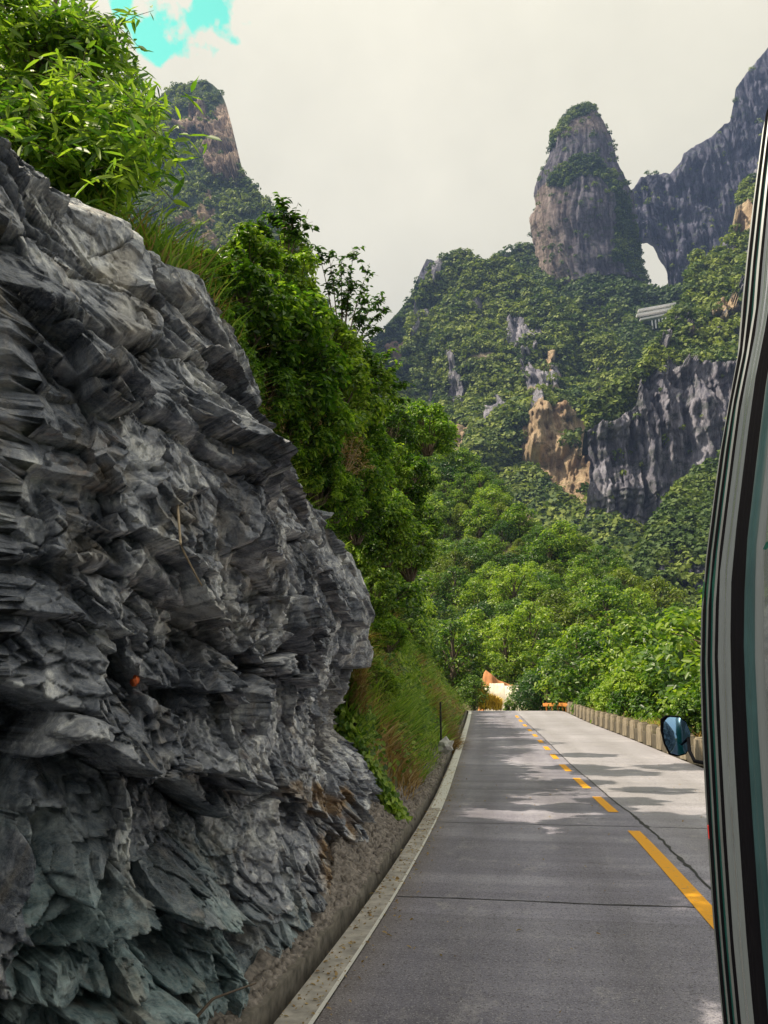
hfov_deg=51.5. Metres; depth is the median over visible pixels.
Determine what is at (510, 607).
broadleaf tree
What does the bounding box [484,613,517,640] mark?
broadleaf tree
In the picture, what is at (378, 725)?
shrub
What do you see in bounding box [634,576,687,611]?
broadleaf tree
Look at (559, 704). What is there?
guard rail
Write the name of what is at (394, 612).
shrub
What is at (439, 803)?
edge line
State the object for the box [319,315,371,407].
shrub
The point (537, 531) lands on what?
broadleaf tree
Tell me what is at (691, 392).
ridge
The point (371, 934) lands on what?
ground
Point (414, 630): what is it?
shrub
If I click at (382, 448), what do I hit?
shrub
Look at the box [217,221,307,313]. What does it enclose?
shrub
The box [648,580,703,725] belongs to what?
broadleaf tree
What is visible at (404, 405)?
broadleaf tree
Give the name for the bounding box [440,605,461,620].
broadleaf tree
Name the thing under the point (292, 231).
sapling
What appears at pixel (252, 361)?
shrub
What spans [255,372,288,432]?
withered shrub
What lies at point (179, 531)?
dead stalk
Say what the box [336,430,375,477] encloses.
withered shrub
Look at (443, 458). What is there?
broadleaf tree
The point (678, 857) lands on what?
road joints
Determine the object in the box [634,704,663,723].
shrub
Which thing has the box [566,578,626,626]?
broadleaf tree
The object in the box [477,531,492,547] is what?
broadleaf tree
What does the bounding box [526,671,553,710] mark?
broadleaf tree
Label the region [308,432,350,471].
withered shrub
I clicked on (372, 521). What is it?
shrub
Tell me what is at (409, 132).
sky
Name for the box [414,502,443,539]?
shrub
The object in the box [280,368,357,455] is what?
shrub
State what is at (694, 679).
shrub
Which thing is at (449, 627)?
broadleaf tree
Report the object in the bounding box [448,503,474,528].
broadleaf tree
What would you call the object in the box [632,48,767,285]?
rock cliff
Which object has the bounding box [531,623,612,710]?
broadleaf tree
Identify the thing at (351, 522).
sapling
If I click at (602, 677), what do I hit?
shrub
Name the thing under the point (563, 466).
mountain
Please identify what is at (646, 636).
broadleaf tree
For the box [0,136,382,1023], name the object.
rock cliff
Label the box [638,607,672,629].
broadleaf tree
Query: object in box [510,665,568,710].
broadleaf tree
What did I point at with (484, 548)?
broadleaf tree
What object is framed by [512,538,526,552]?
broadleaf tree
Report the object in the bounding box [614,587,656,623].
broadleaf tree
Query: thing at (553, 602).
broadleaf tree
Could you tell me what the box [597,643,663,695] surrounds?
broadleaf tree
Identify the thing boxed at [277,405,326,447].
withered shrub
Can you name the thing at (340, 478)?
shrub
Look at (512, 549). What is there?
broadleaf tree
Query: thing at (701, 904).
line
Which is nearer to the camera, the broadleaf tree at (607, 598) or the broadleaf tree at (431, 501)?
the broadleaf tree at (607, 598)
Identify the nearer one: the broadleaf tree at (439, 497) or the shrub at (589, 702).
the shrub at (589, 702)
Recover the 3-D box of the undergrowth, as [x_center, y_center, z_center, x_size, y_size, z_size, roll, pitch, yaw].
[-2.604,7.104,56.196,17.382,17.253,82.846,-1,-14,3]
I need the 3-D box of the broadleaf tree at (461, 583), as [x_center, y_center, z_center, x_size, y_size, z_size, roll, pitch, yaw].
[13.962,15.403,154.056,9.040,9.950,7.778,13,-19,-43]
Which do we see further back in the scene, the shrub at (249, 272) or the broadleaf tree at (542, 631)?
the broadleaf tree at (542, 631)
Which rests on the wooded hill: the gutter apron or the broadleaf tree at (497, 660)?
the broadleaf tree at (497, 660)
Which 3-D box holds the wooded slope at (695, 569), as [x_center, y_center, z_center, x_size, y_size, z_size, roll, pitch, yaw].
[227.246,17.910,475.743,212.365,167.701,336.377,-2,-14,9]
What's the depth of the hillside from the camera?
16.46 m
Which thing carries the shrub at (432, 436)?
on the hillside
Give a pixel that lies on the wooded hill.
(504, 550)
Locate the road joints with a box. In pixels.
[397,723,710,907]
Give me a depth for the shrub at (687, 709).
29.88 m
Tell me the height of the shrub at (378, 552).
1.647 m
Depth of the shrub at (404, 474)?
18.87 m
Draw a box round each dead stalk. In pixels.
[176,505,202,586]
[196,982,255,1017]
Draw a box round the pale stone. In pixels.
[438,736,453,754]
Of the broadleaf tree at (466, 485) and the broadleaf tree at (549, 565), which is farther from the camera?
the broadleaf tree at (466, 485)
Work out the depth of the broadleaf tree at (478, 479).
209.44 m
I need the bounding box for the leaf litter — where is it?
[281,758,710,1023]
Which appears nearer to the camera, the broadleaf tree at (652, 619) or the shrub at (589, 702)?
the shrub at (589, 702)
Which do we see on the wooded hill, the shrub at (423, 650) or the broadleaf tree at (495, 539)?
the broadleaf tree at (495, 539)
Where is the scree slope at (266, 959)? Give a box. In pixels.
[207,755,440,1023]
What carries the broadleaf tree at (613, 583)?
on the wooded hill
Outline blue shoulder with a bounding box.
[375,259,433,368]
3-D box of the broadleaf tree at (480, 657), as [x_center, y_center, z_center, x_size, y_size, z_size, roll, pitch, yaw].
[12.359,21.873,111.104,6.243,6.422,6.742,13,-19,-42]
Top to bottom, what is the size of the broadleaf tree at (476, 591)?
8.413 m
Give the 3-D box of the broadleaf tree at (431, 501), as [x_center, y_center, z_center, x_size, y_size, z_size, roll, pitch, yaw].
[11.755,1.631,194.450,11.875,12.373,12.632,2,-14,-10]
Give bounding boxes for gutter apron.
[274,711,468,1023]
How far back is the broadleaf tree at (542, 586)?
137.77 m
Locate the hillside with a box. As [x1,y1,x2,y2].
[343,679,464,791]
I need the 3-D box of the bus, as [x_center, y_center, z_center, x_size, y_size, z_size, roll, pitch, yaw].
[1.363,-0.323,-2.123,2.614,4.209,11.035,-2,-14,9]
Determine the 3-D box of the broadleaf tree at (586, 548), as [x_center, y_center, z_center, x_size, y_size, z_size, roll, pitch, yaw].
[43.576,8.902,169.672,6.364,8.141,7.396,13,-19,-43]
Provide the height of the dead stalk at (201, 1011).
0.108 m
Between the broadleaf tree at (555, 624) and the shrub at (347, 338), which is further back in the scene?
the broadleaf tree at (555, 624)
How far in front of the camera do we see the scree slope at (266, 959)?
6.56 m
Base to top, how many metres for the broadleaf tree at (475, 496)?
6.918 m
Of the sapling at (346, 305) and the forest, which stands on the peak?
the forest
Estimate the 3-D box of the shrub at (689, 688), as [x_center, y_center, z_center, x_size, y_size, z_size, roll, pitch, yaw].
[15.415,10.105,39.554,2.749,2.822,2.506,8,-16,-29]
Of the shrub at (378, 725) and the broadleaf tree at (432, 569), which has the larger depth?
the broadleaf tree at (432, 569)
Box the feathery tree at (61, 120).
[0,0,221,241]
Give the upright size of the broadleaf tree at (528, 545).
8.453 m
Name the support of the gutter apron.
on the road
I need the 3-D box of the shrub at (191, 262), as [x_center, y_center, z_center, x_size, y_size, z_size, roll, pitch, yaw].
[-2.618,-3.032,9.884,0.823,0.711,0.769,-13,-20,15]
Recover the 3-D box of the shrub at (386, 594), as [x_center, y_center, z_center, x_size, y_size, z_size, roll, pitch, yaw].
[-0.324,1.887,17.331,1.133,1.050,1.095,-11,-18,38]
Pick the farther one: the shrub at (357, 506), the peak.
the peak
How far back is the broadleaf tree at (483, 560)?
165.04 m
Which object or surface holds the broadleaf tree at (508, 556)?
on the wooded hill
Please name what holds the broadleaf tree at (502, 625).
on the wooded hill
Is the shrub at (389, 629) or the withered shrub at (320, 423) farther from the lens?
the shrub at (389, 629)
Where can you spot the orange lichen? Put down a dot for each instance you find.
(135, 680)
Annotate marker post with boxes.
[439,702,441,739]
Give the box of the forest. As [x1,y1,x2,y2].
[117,65,763,615]
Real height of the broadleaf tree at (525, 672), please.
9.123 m
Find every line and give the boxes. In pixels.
[431,711,471,807]
[516,716,713,928]
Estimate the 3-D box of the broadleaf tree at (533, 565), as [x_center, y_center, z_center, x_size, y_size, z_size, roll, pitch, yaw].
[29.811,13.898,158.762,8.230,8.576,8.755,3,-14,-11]
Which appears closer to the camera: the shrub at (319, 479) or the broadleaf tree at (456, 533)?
the shrub at (319, 479)
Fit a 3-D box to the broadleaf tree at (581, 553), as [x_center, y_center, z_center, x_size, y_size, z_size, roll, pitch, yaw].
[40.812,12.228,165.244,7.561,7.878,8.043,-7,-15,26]
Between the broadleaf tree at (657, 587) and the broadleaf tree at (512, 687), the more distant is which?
the broadleaf tree at (657, 587)
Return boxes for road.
[314,711,722,1023]
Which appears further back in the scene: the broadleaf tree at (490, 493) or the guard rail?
the broadleaf tree at (490, 493)
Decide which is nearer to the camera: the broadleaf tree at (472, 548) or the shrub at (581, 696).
the shrub at (581, 696)
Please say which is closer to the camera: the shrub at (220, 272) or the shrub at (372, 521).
the shrub at (220, 272)
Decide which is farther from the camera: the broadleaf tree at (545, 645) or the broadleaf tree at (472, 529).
the broadleaf tree at (472, 529)
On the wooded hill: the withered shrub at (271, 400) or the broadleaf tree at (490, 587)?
the broadleaf tree at (490, 587)
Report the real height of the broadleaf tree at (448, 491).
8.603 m
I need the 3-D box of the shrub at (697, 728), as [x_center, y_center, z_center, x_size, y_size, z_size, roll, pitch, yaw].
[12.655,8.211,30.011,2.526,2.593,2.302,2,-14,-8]
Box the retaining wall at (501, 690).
[485,683,521,710]
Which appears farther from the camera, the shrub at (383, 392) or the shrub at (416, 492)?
the shrub at (416, 492)
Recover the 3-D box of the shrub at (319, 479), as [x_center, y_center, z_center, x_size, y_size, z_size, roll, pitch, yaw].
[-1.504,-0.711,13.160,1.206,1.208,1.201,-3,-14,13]
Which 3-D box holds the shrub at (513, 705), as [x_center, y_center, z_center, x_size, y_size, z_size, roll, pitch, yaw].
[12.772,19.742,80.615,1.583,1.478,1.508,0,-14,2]
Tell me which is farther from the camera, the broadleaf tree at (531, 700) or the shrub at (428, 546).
the broadleaf tree at (531, 700)
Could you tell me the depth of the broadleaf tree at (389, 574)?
35.92 m
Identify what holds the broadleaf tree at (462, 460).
on the wooded hill
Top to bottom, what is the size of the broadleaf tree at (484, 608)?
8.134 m
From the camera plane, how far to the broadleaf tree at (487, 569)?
156.14 m
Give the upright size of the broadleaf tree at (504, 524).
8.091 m
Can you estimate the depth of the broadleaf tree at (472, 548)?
169.04 m
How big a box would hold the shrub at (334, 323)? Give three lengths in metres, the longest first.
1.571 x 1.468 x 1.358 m
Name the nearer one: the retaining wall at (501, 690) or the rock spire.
the retaining wall at (501, 690)
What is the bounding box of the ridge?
[582,168,757,531]
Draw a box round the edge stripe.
[308,806,442,1023]
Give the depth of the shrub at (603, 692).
49.88 m
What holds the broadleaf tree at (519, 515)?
on the wooded hill
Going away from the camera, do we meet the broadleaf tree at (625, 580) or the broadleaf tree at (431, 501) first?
the broadleaf tree at (625, 580)
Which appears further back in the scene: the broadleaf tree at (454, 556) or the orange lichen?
the broadleaf tree at (454, 556)
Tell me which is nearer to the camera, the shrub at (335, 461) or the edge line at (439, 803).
the shrub at (335, 461)
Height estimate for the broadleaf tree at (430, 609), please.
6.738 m
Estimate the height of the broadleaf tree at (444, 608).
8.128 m
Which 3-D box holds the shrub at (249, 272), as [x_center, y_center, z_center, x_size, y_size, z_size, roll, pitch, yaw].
[-2.067,-2.816,11.752,2.312,2.107,2.190,0,-14,0]
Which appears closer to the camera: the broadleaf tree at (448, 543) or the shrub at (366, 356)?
the shrub at (366, 356)
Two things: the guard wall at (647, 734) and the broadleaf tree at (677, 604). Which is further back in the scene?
the broadleaf tree at (677, 604)
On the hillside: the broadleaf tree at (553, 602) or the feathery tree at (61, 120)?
the feathery tree at (61, 120)
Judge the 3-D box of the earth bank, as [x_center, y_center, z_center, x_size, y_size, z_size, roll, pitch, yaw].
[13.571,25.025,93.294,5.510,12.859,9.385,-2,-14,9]
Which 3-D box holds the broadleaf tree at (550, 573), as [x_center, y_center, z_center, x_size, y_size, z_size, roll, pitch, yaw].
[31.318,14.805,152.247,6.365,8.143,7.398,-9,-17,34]
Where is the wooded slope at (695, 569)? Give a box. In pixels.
[656,462,714,593]
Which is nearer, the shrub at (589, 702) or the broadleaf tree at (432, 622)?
the shrub at (589, 702)
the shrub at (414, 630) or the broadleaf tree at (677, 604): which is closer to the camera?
the shrub at (414, 630)
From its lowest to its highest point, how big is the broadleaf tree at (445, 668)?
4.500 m
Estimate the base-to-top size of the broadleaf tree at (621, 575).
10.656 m
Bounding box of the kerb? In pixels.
[239,711,466,1023]
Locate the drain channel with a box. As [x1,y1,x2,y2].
[388,713,467,871]
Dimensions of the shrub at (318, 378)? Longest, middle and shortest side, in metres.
2.619 x 2.446 x 2.263 m
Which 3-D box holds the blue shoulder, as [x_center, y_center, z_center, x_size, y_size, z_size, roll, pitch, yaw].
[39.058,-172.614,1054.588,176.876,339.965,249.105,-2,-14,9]
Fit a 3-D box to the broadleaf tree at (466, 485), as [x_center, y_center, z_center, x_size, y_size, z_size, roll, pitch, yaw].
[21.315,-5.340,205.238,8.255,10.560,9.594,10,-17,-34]
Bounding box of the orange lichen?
[130,675,139,686]
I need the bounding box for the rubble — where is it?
[215,747,446,1023]
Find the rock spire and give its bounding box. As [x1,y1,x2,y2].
[529,108,646,286]
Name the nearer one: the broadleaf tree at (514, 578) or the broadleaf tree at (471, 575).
the broadleaf tree at (514, 578)
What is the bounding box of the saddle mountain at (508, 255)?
[503,243,654,344]
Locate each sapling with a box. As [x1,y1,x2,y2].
[249,192,319,268]
[309,244,392,342]
[310,500,371,530]
[362,340,415,410]
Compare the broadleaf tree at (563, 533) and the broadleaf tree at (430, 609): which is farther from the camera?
the broadleaf tree at (563, 533)
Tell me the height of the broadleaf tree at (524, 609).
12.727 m
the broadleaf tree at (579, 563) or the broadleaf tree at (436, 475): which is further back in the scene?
the broadleaf tree at (436, 475)
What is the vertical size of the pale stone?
0.579 m
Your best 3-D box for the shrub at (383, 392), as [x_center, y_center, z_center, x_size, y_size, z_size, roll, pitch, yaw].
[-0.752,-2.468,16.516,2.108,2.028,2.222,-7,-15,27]
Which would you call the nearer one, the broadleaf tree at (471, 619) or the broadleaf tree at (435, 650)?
the broadleaf tree at (435, 650)
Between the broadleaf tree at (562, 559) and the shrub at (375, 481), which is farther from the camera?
the broadleaf tree at (562, 559)
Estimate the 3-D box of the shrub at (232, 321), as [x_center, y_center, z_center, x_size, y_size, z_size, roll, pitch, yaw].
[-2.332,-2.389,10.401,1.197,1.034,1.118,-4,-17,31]
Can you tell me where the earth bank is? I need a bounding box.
[478,671,522,710]
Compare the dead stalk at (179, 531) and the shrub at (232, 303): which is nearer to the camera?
the dead stalk at (179, 531)
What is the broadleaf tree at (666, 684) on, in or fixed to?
on the right verge
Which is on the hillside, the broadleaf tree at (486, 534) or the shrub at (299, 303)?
the shrub at (299, 303)
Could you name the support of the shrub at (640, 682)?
on the right verge
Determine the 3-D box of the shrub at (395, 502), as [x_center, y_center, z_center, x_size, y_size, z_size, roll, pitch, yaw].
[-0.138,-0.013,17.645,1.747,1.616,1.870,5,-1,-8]
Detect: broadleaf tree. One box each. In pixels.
[370,564,396,581]
[389,557,434,620]
[391,396,416,412]
[403,598,427,635]
[405,594,437,648]
[415,570,445,601]
[417,590,444,625]
[418,452,440,469]
[421,466,449,495]
[422,597,456,622]
[423,494,455,533]
[423,567,441,588]
[423,617,456,649]
[426,626,445,663]
[427,444,466,479]
[427,461,463,490]
[428,491,455,519]
[429,539,459,572]
[430,618,489,696]
[432,549,475,581]
[434,480,455,506]
[434,565,470,607]
[435,525,454,542]
[436,581,457,597]
[437,538,454,560]
[437,656,459,675]
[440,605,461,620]
[443,537,495,573]
[444,488,470,514]
[444,607,502,660]
[445,446,481,479]
[446,524,462,539]
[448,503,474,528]
[450,472,476,504]
[453,577,491,613]
[454,648,495,681]
[455,535,477,558]
[455,602,501,633]
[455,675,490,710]
[457,502,496,538]
[458,573,483,596]
[461,461,499,487]
[465,599,502,627]
[466,471,493,493]
[466,488,489,508]
[468,541,491,563]
[470,558,495,578]
[472,652,516,693]
[473,484,512,517]
[473,535,509,567]
[473,560,506,598]
[474,615,539,683]
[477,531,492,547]
[482,479,514,500]
[483,502,513,533]
[483,579,512,609]
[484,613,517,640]
[485,519,521,545]
[485,562,539,615]
[490,597,537,638]
[493,551,524,577]
[496,501,541,540]
[498,576,521,600]
[498,598,563,676]
[505,671,550,710]
[507,546,525,559]
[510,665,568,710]
[511,570,570,602]
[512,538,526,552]
[514,538,546,561]
[515,637,563,674]
[515,645,576,710]
[516,550,556,577]
[516,560,549,582]
[518,618,564,639]
[521,524,549,549]
[521,581,559,612]
[523,530,576,573]
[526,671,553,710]
[531,588,586,638]
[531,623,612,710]
[534,625,575,658]
[535,569,564,597]
[539,519,583,563]
[540,561,568,589]
[544,628,619,710]
[547,591,575,626]
[554,600,603,645]
[562,554,603,591]
[564,566,595,595]
[565,552,599,580]
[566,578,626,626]
[571,535,601,564]
[571,585,641,645]
[578,545,625,577]
[579,615,668,685]
[582,575,641,616]
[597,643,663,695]
[600,558,635,584]
[605,567,647,605]
[607,567,641,589]
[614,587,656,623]
[616,606,700,681]
[625,614,670,647]
[631,626,700,720]
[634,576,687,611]
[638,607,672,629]
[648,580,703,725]
[669,601,690,614]
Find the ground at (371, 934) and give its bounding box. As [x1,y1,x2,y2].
[313,723,469,1023]
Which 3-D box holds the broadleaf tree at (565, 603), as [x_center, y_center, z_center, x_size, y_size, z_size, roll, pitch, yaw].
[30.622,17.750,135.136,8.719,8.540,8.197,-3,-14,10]
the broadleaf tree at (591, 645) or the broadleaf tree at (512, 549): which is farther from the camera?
the broadleaf tree at (512, 549)
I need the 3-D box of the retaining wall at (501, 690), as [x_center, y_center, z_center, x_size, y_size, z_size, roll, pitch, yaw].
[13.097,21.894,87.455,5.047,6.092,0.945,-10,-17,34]
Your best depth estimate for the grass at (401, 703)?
17.95 m
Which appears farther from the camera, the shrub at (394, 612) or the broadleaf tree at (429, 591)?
the broadleaf tree at (429, 591)
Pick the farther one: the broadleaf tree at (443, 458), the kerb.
the broadleaf tree at (443, 458)
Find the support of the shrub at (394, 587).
on the hillside
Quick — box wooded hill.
[368,393,605,710]
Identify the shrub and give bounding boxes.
[172,242,207,280]
[187,246,229,283]
[204,270,251,332]
[212,290,248,349]
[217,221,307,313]
[221,255,322,393]
[222,266,335,367]
[235,315,266,398]
[244,246,337,355]
[246,301,354,417]
[249,344,305,423]
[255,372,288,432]
[262,398,289,440]
[266,234,312,274]
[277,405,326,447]
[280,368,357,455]
[282,407,330,465]
[291,441,327,492]
[296,453,354,507]
[298,449,345,501]
[307,353,383,444]
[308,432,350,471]
[309,470,370,525]
[317,296,341,339]
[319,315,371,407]
[324,496,387,549]
[332,436,397,506]
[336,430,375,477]
[336,701,361,731]
[340,342,382,395]
[343,540,351,552]
[344,675,358,701]
[347,541,385,596]
[349,420,396,468]
[352,503,422,567]
[353,428,415,494]
[354,358,399,439]
[359,658,404,709]
[361,480,416,545]
[364,576,396,621]
[368,611,412,653]
[369,708,385,738]
[375,403,417,458]
[375,565,400,611]
[379,516,439,581]
[389,454,437,510]
[391,601,403,621]
[394,398,460,456]
[398,494,434,545]
[405,618,421,646]
[412,641,427,658]
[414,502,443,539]
[417,628,429,646]
[419,637,430,658]
[503,700,517,710]
[569,680,601,713]
[584,681,604,707]
[590,672,633,722]
[598,670,615,680]
[603,678,617,702]
[604,681,664,719]
[615,665,667,717]
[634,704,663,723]
[667,686,692,712]
[669,682,701,734]
[687,676,699,705]
[691,707,701,736]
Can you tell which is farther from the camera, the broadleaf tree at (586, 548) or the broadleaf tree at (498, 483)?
the broadleaf tree at (498, 483)
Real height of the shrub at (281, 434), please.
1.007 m
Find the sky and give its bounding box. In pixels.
[5,0,767,345]
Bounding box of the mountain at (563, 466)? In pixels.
[396,253,634,529]
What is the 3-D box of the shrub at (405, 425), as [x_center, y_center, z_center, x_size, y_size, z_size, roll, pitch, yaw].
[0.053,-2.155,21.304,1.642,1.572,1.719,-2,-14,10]
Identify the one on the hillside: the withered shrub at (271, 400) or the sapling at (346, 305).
the sapling at (346, 305)
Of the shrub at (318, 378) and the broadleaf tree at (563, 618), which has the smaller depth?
the shrub at (318, 378)
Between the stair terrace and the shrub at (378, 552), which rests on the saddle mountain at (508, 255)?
the stair terrace
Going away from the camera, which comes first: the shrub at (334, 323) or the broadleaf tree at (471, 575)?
the shrub at (334, 323)
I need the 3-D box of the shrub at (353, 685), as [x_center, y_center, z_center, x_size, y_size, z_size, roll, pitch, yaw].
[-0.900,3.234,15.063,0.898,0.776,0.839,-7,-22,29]
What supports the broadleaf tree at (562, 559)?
on the wooded hill
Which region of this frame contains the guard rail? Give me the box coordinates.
[543,702,566,710]
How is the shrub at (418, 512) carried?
on the hillside
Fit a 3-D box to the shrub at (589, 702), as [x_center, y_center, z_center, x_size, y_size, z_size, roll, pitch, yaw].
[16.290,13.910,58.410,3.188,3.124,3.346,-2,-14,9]
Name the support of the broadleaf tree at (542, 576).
on the wooded hill
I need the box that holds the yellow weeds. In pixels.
[477,688,503,710]
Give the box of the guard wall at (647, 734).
[566,702,703,767]
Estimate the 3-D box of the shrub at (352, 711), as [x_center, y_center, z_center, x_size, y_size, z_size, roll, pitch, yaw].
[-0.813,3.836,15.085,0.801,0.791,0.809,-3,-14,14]
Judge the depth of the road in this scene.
9.03 m
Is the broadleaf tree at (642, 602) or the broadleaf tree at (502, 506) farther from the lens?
the broadleaf tree at (502, 506)
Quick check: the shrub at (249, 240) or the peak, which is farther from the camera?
the peak
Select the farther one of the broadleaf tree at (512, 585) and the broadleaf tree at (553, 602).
the broadleaf tree at (512, 585)
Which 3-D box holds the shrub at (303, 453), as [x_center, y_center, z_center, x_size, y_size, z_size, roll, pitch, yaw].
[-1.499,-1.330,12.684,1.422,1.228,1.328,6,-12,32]
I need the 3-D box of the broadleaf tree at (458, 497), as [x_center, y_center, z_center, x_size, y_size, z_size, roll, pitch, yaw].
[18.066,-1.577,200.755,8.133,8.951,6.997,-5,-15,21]
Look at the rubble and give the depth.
10.00 m
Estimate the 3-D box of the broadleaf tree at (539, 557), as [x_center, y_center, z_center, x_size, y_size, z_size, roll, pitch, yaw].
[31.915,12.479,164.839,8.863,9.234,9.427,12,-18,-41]
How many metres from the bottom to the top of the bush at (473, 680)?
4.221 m
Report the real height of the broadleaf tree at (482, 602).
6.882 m
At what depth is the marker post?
25.66 m
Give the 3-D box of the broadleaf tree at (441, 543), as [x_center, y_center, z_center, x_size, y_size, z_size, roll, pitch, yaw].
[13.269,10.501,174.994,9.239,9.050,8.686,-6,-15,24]
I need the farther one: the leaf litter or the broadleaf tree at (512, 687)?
the broadleaf tree at (512, 687)
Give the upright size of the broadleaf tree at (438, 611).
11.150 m
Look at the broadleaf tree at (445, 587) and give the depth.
157.73 m
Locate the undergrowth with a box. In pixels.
[333,624,463,823]
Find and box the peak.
[130,82,334,314]
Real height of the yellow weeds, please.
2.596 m
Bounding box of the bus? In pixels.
[660,108,767,1023]
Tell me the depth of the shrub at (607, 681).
52.62 m
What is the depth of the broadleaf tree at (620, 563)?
158.39 m
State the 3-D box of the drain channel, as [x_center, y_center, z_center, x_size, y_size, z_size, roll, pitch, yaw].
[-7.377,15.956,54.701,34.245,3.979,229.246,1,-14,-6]
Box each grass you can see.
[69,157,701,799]
[71,163,659,782]
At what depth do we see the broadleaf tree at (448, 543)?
182.64 m
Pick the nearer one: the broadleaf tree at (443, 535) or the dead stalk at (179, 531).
the dead stalk at (179, 531)
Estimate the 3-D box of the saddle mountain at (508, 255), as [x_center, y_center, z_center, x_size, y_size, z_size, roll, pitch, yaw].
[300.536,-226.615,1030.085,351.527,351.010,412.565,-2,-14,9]
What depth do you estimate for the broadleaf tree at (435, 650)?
72.07 m
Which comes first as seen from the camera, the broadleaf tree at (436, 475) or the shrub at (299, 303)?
the shrub at (299, 303)
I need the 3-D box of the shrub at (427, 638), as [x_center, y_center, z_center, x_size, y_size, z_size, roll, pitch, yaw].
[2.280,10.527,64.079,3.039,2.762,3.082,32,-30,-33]
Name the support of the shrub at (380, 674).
on the hillside
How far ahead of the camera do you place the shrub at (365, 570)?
24.36 m
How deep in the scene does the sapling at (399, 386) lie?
16.95 m
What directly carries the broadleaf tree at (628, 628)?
on the right verge
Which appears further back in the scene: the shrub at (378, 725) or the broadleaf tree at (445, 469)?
the broadleaf tree at (445, 469)
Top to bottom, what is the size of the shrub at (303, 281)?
1.932 m
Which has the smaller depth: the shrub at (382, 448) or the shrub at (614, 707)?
the shrub at (382, 448)
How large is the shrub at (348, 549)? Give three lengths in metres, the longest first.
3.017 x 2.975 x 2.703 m
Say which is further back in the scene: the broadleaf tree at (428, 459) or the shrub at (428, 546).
the broadleaf tree at (428, 459)
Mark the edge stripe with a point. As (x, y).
(323, 1004)
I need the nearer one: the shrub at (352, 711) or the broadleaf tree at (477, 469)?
the shrub at (352, 711)
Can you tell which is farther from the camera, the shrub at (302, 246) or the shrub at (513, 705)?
the shrub at (513, 705)
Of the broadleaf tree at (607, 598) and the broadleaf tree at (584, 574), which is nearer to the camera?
the broadleaf tree at (607, 598)
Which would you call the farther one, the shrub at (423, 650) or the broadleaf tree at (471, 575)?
the broadleaf tree at (471, 575)
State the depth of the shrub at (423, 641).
56.77 m
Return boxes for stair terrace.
[636,302,675,328]
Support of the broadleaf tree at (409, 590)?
on the hillside
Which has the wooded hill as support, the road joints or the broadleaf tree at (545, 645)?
the broadleaf tree at (545, 645)
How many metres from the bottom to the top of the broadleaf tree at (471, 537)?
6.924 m
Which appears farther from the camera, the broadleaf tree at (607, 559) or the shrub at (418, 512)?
the broadleaf tree at (607, 559)
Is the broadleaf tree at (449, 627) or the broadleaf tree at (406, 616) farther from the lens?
the broadleaf tree at (449, 627)

